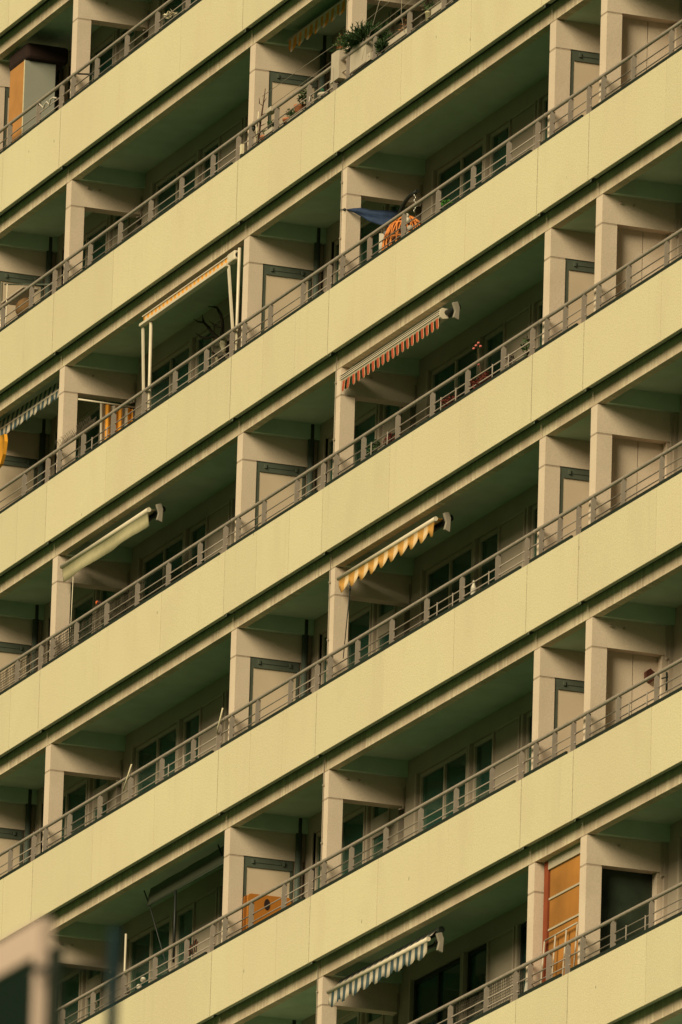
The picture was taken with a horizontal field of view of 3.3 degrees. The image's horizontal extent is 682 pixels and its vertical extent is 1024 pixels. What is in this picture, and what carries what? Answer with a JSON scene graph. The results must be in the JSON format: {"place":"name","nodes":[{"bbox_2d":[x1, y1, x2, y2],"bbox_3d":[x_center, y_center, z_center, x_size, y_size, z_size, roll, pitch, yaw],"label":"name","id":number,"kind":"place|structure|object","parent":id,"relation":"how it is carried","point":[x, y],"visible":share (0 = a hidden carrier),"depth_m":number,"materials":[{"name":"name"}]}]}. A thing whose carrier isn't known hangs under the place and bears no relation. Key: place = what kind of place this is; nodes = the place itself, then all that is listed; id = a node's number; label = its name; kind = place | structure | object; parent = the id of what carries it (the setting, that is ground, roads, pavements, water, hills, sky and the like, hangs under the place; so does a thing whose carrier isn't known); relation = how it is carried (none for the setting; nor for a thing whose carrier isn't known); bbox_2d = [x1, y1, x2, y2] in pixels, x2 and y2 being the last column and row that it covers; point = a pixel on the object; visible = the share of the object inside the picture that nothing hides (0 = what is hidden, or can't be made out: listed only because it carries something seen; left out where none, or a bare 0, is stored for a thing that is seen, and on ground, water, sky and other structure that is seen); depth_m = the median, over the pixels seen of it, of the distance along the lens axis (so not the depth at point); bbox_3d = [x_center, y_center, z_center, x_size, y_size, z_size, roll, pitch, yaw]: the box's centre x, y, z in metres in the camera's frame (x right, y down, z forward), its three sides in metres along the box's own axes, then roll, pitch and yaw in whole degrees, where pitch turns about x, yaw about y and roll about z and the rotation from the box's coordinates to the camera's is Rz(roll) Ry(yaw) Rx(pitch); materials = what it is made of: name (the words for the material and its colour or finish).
{"place":"outdoors","nodes":[
{"label":"outdoors","id":0,"kind":"place"},
{"bbox_2d":[55,417,96,446],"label":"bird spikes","id":1,"kind":"object","parent":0,"point":[85,427],"visible":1,"depth_m":166.19,"materials":[{"name":"metal"}]},
{"bbox_3d":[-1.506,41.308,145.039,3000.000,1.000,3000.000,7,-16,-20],"label":"ground","id":2,"kind":"structure","parent":0,"visible":0},
{"bbox_2d":[0,917,63,1023],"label":"frame","id":3,"kind":"object","parent":2,"relation":"on","point":[28,995],"visible":1,"depth_m":34.04,"materials":[{"name":"beige paint"}]},
{"bbox_2d":[34,927,120,1023],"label":"street mast","id":4,"kind":"object","parent":2,"relation":"on","point":[113,974],"visible":1,"depth_m":33.93,"materials":[{"name":"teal metal"}]},
{"bbox_2d":[0,0,681,1023],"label":"apartment building","id":5,"kind":"structure","parent":2,"relation":"on","point":[434,742],"depth_m":156.43,"materials":[{"name":"paint"}]},
{"bbox_2d":[0,434,7,467],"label":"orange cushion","id":6,"kind":"object","parent":5,"relation":"hanging from","point":[3,443],"visible":1,"depth_m":169.70,"materials":[{"name":"fabric"}]},
{"bbox_2d":[0,282,51,322],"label":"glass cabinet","id":7,"kind":"object","parent":5,"relation":"on","point":[24,295],"visible":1,"depth_m":170.50,"materials":[{"name":"metal"}]},
{"bbox_2d":[15,298,28,315],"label":"brown sack","id":8,"kind":"object","parent":7,"relation":"in","point":[22,307],"visible":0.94,"depth_m":170.04,"materials":[{"name":"fabric"}]},
{"bbox_2d":[0,382,58,435],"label":"awning","id":9,"kind":"object","parent":5,"relation":"attached to","point":[26,411],"visible":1,"depth_m":169.29,"materials":[{"name":"white fabric"}]},
{"bbox_2d":[8,60,55,141],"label":"wardrobe","id":10,"kind":"object","parent":5,"relation":"on","point":[32,82],"visible":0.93,"depth_m":171.09,"materials":[{"name":"white wood"}]},
{"bbox_2d":[9,43,67,72],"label":"rolled blanket","id":11,"kind":"object","parent":10,"relation":"on","point":[58,56],"visible":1,"depth_m":171.18,"materials":[{"name":"brown fabric"}]},
{"bbox_2d":[37,97,56,108],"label":"ribbon","id":12,"kind":"object","parent":5,"relation":"attached to","point":[47,102],"visible":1,"depth_m":169.26,"materials":[{"name":"fabric"}]},
{"bbox_2d":[62,972,78,1023],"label":"window","id":13,"kind":"structure","parent":5,"relation":"in","point":[70,981],"depth_m":167.23,"materials":[{"name":"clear glass"}]},
{"bbox_2d":[0,582,143,691],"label":"railing","id":14,"kind":"object","parent":5,"relation":"attached to","point":[81,634],"visible":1,"depth_m":165.54,"materials":[{"name":"grey metal"}]},
{"bbox_2d":[61,779,85,839],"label":"window","id":15,"kind":"structure","parent":5,"relation":"in","point":[74,796],"depth_m":168.09,"materials":[{"name":"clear glass"}]},
{"bbox_2d":[68,592,92,648],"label":"window","id":16,"kind":"structure","parent":5,"relation":"in","point":[84,605],"depth_m":168.83,"materials":[{"name":"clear glass"}]},
{"bbox_2d":[75,405,99,459],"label":"window","id":17,"kind":"structure","parent":5,"relation":"in","point":[94,413],"depth_m":169.49,"materials":[{"name":"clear glass"}]},
{"bbox_2d":[85,971,100,1017],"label":"balcony door","id":18,"kind":"structure","parent":5,"relation":"in","point":[93,978],"depth_m":166.41,"materials":[{"name":"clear glass"}]},
{"bbox_2d":[82,221,105,269],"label":"window","id":19,"kind":"structure","parent":5,"relation":"in","point":[101,241],"depth_m":170.27,"materials":[{"name":"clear glass"}]},
{"bbox_2d":[92,778,107,821],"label":"balcony door","id":20,"kind":"structure","parent":5,"relation":"in","point":[99,785],"depth_m":167.18,"materials":[{"name":"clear glass"}]},
{"bbox_2d":[89,36,112,83],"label":"window","id":21,"kind":"structure","parent":5,"relation":"in","point":[106,56],"depth_m":170.98,"materials":[{"name":"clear glass"}]},
{"bbox_2d":[78,398,134,442],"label":"striped curtain","id":22,"kind":"object","parent":5,"relation":"hanging from","point":[107,409],"visible":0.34,"depth_m":167.40,"materials":[{"name":"orange fabric"}]},
{"bbox_2d":[99,590,113,627],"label":"balcony door","id":23,"kind":"structure","parent":5,"relation":"in","point":[104,595],"depth_m":167.92,"materials":[{"name":"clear glass"}]},
{"bbox_2d":[60,504,165,647],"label":"awning","id":24,"kind":"object","parent":5,"relation":"attached to","point":[107,543],"visible":1,"depth_m":164.65,"materials":[{"name":"beige fabric"}]},
{"bbox_2d":[112,215,126,247],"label":"balcony door","id":25,"kind":"structure","parent":5,"relation":"in","point":[115,218],"depth_m":169.40,"materials":[{"name":"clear glass"}]},
{"bbox_2d":[124,934,126,970],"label":"white pole","id":26,"kind":"object","parent":5,"relation":"attached to","point":[125,947],"visible":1,"depth_m":161.80,"materials":[{"name":"beige metal"}]},
{"bbox_2d":[119,29,133,60],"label":"balcony door","id":27,"kind":"structure","parent":5,"relation":"in","point":[122,31],"depth_m":170.15,"materials":[{"name":"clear glass"}]},
{"bbox_2d":[128,917,169,993],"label":"window","id":28,"kind":"structure","parent":5,"relation":"in","point":[144,945],"depth_m":164.43,"materials":[{"name":"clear glass"}]},
{"bbox_2d":[134,724,175,796],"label":"window","id":29,"kind":"structure","parent":5,"relation":"in","point":[165,741],"depth_m":165.16,"materials":[{"name":"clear glass"}]},
{"bbox_2d":[141,534,182,601],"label":"window","id":30,"kind":"structure","parent":5,"relation":"in","point":[174,547],"depth_m":165.88,"materials":[{"name":"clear glass"}]},
{"bbox_2d":[163,10,176,26],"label":"potted plant","id":31,"kind":"object","parent":5,"relation":"on","point":[168,17],"visible":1,"depth_m":164.94,"materials":[{"name":"plant"}]},
{"bbox_2d":[151,343,188,407],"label":"window","id":32,"kind":"structure","parent":5,"relation":"in","point":[182,354],"depth_m":166.57,"materials":[{"name":"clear glass"}]},
{"bbox_2d":[155,155,195,216],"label":"window","id":33,"kind":"structure","parent":5,"relation":"in","point":[189,177],"depth_m":167.35,"materials":[{"name":"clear glass"}]},
{"bbox_2d":[161,0,197,28],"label":"window","id":34,"kind":"structure","parent":5,"relation":"in","point":[174,4],"depth_m":168.33,"materials":[{"name":"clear glass"}]},
{"bbox_2d":[143,844,223,971],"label":"awning","id":35,"kind":"object","parent":5,"relation":"attached to","point":[174,883],"visible":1,"depth_m":161.08,"materials":[{"name":"grey fabric"}]},
{"bbox_2d":[175,904,192,967],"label":"balcony door","id":36,"kind":"structure","parent":5,"relation":"in","point":[184,917],"depth_m":163.15,"materials":[{"name":"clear glass"}]},
{"bbox_2d":[139,248,240,410],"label":"framed awning","id":37,"kind":"object","parent":5,"relation":"attached to","point":[193,286],"visible":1,"depth_m":162.53,"materials":[{"name":"beige metal"}]},
{"bbox_2d":[182,710,198,767],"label":"balcony door","id":38,"kind":"structure","parent":5,"relation":"in","point":[191,723],"depth_m":163.91,"materials":[{"name":"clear glass"}]},
{"bbox_2d":[189,939,198,956],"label":"wire basket","id":39,"kind":"object","parent":5,"relation":"hanging from","point":[191,951],"visible":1,"depth_m":159.17,"materials":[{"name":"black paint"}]},
{"bbox_2d":[188,519,205,571],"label":"balcony door","id":40,"kind":"structure","parent":5,"relation":"in","point":[197,532],"depth_m":164.63,"materials":[{"name":"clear glass"}]},
{"bbox_2d":[195,327,211,377],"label":"balcony door","id":41,"kind":"structure","parent":5,"relation":"in","point":[201,343],"depth_m":165.40,"materials":[{"name":"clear glass"}]},
{"bbox_2d":[201,139,217,183],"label":"balcony door","id":42,"kind":"structure","parent":5,"relation":"in","point":[206,165],"depth_m":166.13,"materials":[{"name":"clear glass"}]},
{"bbox_2d":[194,306,229,355],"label":"potted plant","id":43,"kind":"object","parent":5,"relation":"attached to","point":[224,343],"visible":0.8,"depth_m":164.04,"materials":[{"name":"plant"}]},
{"bbox_2d":[209,350,224,361],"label":"potted plant","id":44,"kind":"object","parent":5,"relation":"attached to","point":[216,357],"visible":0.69,"depth_m":164.29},
{"bbox_2d":[242,895,247,930],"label":"board","id":45,"kind":"object","parent":5,"relation":"attached to","point":[244,910],"visible":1,"depth_m":158.25,"materials":[{"name":"brown"}]},
{"bbox_2d":[257,88,265,142],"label":"bare twig","id":46,"kind":"object","parent":5,"relation":"on","point":[260,125],"visible":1,"depth_m":160.78,"materials":[{"name":"brown plant"}]},
{"bbox_2d":[246,894,290,928],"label":"toy board","id":47,"kind":"object","parent":5,"relation":"on","point":[264,901],"visible":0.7,"depth_m":158.32,"materials":[{"name":"orange"}]},
{"bbox_2d":[266,106,274,114],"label":"white jar","id":48,"kind":"object","parent":5,"relation":"on","point":[269,111],"visible":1,"depth_m":160.25,"materials":[{"name":"ceramic"}]},
{"bbox_2d":[264,119,279,137],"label":"window box","id":49,"kind":"object","parent":5,"relation":"attached to","point":[269,130],"visible":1,"depth_m":160.36,"materials":[{"name":"white plant"}]},
{"bbox_2d":[282,109,294,123],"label":"potted plant","id":50,"kind":"object","parent":5,"relation":"on","point":[290,114],"visible":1,"depth_m":159.79,"materials":[{"name":"green plant"}]},
{"bbox_2d":[294,88,313,112],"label":"potted plant","id":51,"kind":"object","parent":5,"relation":"on","point":[303,96],"visible":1,"depth_m":159.55,"materials":[{"name":"green plant"}]},
{"bbox_2d":[287,0,346,51],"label":"awning","id":52,"kind":"object","parent":5,"relation":"attached to","point":[317,23],"visible":1,"depth_m":160.43,"materials":[{"name":"yellow fabric"}]},
{"bbox_2d":[262,0,390,96],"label":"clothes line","id":53,"kind":"object","parent":5,"relation":"attached to","point":[319,55],"visible":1,"depth_m":159.08,"materials":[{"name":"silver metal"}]},
{"bbox_2d":[331,34,345,84],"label":"potted plant","id":54,"kind":"object","parent":5,"relation":"attached to","point":[338,65],"visible":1,"depth_m":157.94,"materials":[{"name":"white ceramic"}]},
{"bbox_2d":[314,807,363,890],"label":"window","id":55,"kind":"structure","parent":5,"relation":"in","point":[352,824],"depth_m":157.48,"materials":[{"name":"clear glass"}]},
{"bbox_2d":[272,0,411,105],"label":"clothes line","id":56,"kind":"object","parent":5,"relation":"attached to","point":[343,52],"visible":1,"depth_m":158.66,"materials":[{"name":"silver metal"}]},
{"bbox_2d":[321,606,369,684],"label":"window","id":57,"kind":"structure","parent":5,"relation":"in","point":[358,624],"depth_m":158.25,"materials":[{"name":"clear glass"}]},
{"bbox_2d":[336,1012,357,1023],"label":"window","id":58,"kind":"structure","parent":5,"relation":"in","point":[351,1019],"depth_m":156.56,"materials":[{"name":"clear glass"}]},
{"bbox_2d":[327,408,375,482],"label":"window","id":59,"kind":"structure","parent":5,"relation":"in","point":[362,425],"depth_m":158.98,"materials":[{"name":"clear glass"}]},
{"bbox_2d":[333,220,380,283],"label":"window","id":60,"kind":"structure","parent":5,"relation":"in","point":[367,227],"depth_m":159.76,"materials":[{"name":"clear glass"}]},
{"bbox_2d":[330,20,395,73],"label":"conifer planter","id":61,"kind":"object","parent":5,"relation":"on","point":[357,36],"visible":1,"depth_m":157.22,"materials":[{"name":"green plant"}]},
{"bbox_2d":[339,208,399,229],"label":"shade cloth","id":62,"kind":"object","parent":5,"relation":"attached to","point":[380,217],"visible":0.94,"depth_m":156.93,"materials":[{"name":"blue fabric"}]},
{"bbox_2d":[366,52,372,62],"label":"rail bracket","id":63,"kind":"object","parent":5,"relation":"attached to","point":[369,56],"visible":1,"depth_m":156.87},
{"bbox_2d":[366,439,379,454],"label":"potted plant","id":64,"kind":"object","parent":5,"relation":"on","point":[375,445],"visible":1,"depth_m":155.07,"materials":[{"name":"green plant"}]},
{"bbox_2d":[365,1013,381,1023],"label":"balcony door","id":65,"kind":"structure","parent":5,"relation":"in","point":[370,1018],"depth_m":155.80,"materials":[{"name":"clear glass"}]},
{"bbox_2d":[370,806,387,859],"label":"balcony door","id":66,"kind":"structure","parent":5,"relation":"in","point":[379,815],"depth_m":156.48,"materials":[{"name":"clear glass"}]},
{"bbox_2d":[376,16,386,36],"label":"window","id":67,"kind":"structure","parent":5,"relation":"in","point":[382,20],"depth_m":160.09,"materials":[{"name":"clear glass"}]},
{"bbox_2d":[379,233,384,251],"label":"folding chair","id":68,"kind":"object","parent":5,"relation":"on","point":[381,236],"visible":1,"depth_m":156.33,"materials":[{"name":"white plastic"}]},
{"bbox_2d":[373,34,394,53],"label":"conifer planter","id":69,"kind":"object","parent":5,"relation":"on","point":[380,46],"visible":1,"depth_m":156.47,"materials":[{"name":"green plant"}]},
{"bbox_2d":[376,604,393,651],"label":"balcony door","id":70,"kind":"structure","parent":5,"relation":"in","point":[384,612],"depth_m":157.25,"materials":[{"name":"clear glass"}]},
{"bbox_2d":[326,926,444,1006],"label":"awning","id":71,"kind":"object","parent":5,"relation":"attached to","point":[376,971],"visible":1,"depth_m":152.49,"materials":[{"name":"white fabric"}]},
{"bbox_2d":[383,433,394,446],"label":"potted plant","id":72,"kind":"object","parent":5,"relation":"on","point":[389,436],"visible":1,"depth_m":154.55,"materials":[{"name":"green plant"}]},
{"bbox_2d":[382,404,399,446],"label":"balcony door","id":73,"kind":"structure","parent":5,"relation":"in","point":[388,410],"depth_m":157.98,"materials":[{"name":"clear glass"}]},
{"bbox_2d":[336,512,453,658],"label":"awning","id":74,"kind":"object","parent":5,"relation":"attached to","point":[390,552],"visible":1,"depth_m":154.07,"materials":[{"name":"yellow fabric"}]},
{"bbox_2d":[388,204,404,242],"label":"balcony door","id":75,"kind":"structure","parent":5,"relation":"in","point":[392,207],"depth_m":158.79,"materials":[{"name":"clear glass"}]},
{"bbox_2d":[385,18,415,50],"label":"window box","id":76,"kind":"object","parent":5,"relation":"attached to","point":[398,36],"visible":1,"depth_m":156.05,"materials":[{"name":"white plastic"}]},
{"bbox_2d":[341,302,460,391],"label":"awning","id":77,"kind":"object","parent":5,"relation":"attached to","point":[373,361],"visible":1,"depth_m":154.74,"materials":[{"name":"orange fabric"}]},
{"bbox_2d":[394,8,407,35],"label":"balcony door","id":78,"kind":"structure","parent":5,"relation":"in","point":[397,25],"depth_m":159.49,"materials":[{"name":"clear glass"}]},
{"bbox_2d":[382,189,421,249],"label":"hanging chair","id":79,"kind":"object","parent":5,"relation":"on","point":[396,223],"visible":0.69,"depth_m":155.83,"materials":[{"name":"orange"}]},
{"bbox_2d":[425,11,430,20],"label":"pale green cup","id":80,"kind":"object","parent":5,"relation":"on","point":[427,14],"visible":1,"depth_m":155.06,"materials":[{"name":"plastic"}]},
{"bbox_2d":[413,957,459,1023],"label":"window","id":81,"kind":"structure","parent":5,"relation":"in","point":[441,986],"depth_m":153.64,"materials":[{"name":"glass"}]},
{"bbox_2d":[423,0,452,16],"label":"window box","id":82,"kind":"object","parent":5,"relation":"attached to","point":[435,8],"visible":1,"depth_m":154.92,"materials":[{"name":"white plastic"}]},
{"bbox_2d":[419,749,465,829],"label":"window","id":83,"kind":"structure","parent":5,"relation":"in","point":[450,772],"depth_m":154.43,"materials":[{"name":"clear glass"}]},
{"bbox_2d":[441,198,452,209],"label":"potted plant","id":84,"kind":"object","parent":5,"relation":"on","point":[446,201],"visible":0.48,"depth_m":155.77,"materials":[{"name":"green plant"}]},
{"bbox_2d":[440,395,456,407],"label":"window box","id":85,"kind":"object","parent":5,"relation":"attached to","point":[446,400],"visible":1,"depth_m":152.70,"materials":[{"name":"red plant"}]},
{"bbox_2d":[425,544,471,619],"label":"window","id":86,"kind":"structure","parent":5,"relation":"in","point":[458,563],"depth_m":155.15,"materials":[{"name":"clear glass"}]},
{"bbox_2d":[431,343,476,412],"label":"window","id":87,"kind":"structure","parent":5,"relation":"in","point":[467,357],"depth_m":155.91,"materials":[{"name":"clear glass"}]},
{"bbox_2d":[437,140,482,206],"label":"window","id":88,"kind":"structure","parent":5,"relation":"in","point":[474,153],"depth_m":156.56,"materials":[{"name":"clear glass"}]},
{"bbox_2d":[466,943,486,1020],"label":"balcony door","id":89,"kind":"structure","parent":5,"relation":"in","point":[476,977],"depth_m":152.45,"materials":[{"name":"glass"}]},
{"bbox_2d":[472,734,491,802],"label":"balcony door","id":90,"kind":"structure","parent":5,"relation":"in","point":[482,756],"depth_m":153.19,"materials":[{"name":"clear glass"}]},
{"bbox_2d":[469,371,495,390],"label":"window box","id":91,"kind":"object","parent":5,"relation":"attached to","point":[484,376],"visible":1,"depth_m":151.68,"materials":[{"name":"red plant"}]},
{"bbox_2d":[478,528,497,589],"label":"balcony door","id":92,"kind":"structure","parent":5,"relation":"in","point":[488,543],"depth_m":153.94,"materials":[{"name":"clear glass"}]},
{"bbox_2d":[456,968,524,1023],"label":"rail net","id":93,"kind":"object","parent":5,"relation":"attached to","point":[508,978],"visible":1,"depth_m":148.61,"materials":[{"name":"grey"}]},
{"bbox_2d":[484,326,502,378],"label":"balcony door","id":94,"kind":"structure","parent":5,"relation":"in","point":[493,340],"depth_m":154.66,"materials":[{"name":"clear glass"}]},
{"bbox_2d":[489,122,508,176],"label":"balcony door","id":95,"kind":"structure","parent":5,"relation":"in","point":[500,135],"depth_m":155.42,"materials":[{"name":"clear glass"}]},
{"bbox_2d":[519,922,526,993],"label":"balcony door","id":96,"kind":"structure","parent":5,"relation":"in","point":[524,926],"depth_m":150.97,"materials":[{"name":"glass"}]},
{"bbox_2d":[520,336,529,357],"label":"potted plant","id":97,"kind":"object","parent":5,"relation":"on","point":[526,347],"visible":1,"depth_m":150.32,"materials":[{"name":"green plant"}]},
{"bbox_2d":[525,711,532,772],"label":"balcony door","id":98,"kind":"structure","parent":5,"relation":"in","point":[529,715],"depth_m":151.70,"materials":[{"name":"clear glass"}]},
{"bbox_2d":[531,504,537,558],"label":"balcony door","id":99,"kind":"structure","parent":5,"relation":"in","point":[535,508],"depth_m":152.45,"materials":[{"name":"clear glass"}]},
{"bbox_2d":[536,300,542,348],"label":"balcony door","id":100,"kind":"structure","parent":5,"relation":"in","point":[540,304],"depth_m":153.16,"materials":[{"name":"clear glass"}]},
{"bbox_2d":[541,95,547,141],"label":"balcony door","id":101,"kind":"structure","parent":5,"relation":"in","point":[545,100],"depth_m":153.91,"materials":[{"name":"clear glass"}]},
{"bbox_2d":[540,922,577,983],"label":"white trellis","id":102,"kind":"object","parent":5,"relation":"attached to","point":[556,934],"visible":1,"depth_m":146.87,"materials":[{"name":"wood"}]},
{"bbox_2d":[542,843,580,981],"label":"shade screen","id":103,"kind":"object","parent":5,"relation":"on","point":[561,891],"visible":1,"depth_m":147.19,"materials":[{"name":"orange fabric"}]},
{"bbox_2d":[644,668,654,683],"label":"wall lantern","id":104,"kind":"object","parent":5,"relation":"attached to","point":[648,672],"depth_m":147.27,"materials":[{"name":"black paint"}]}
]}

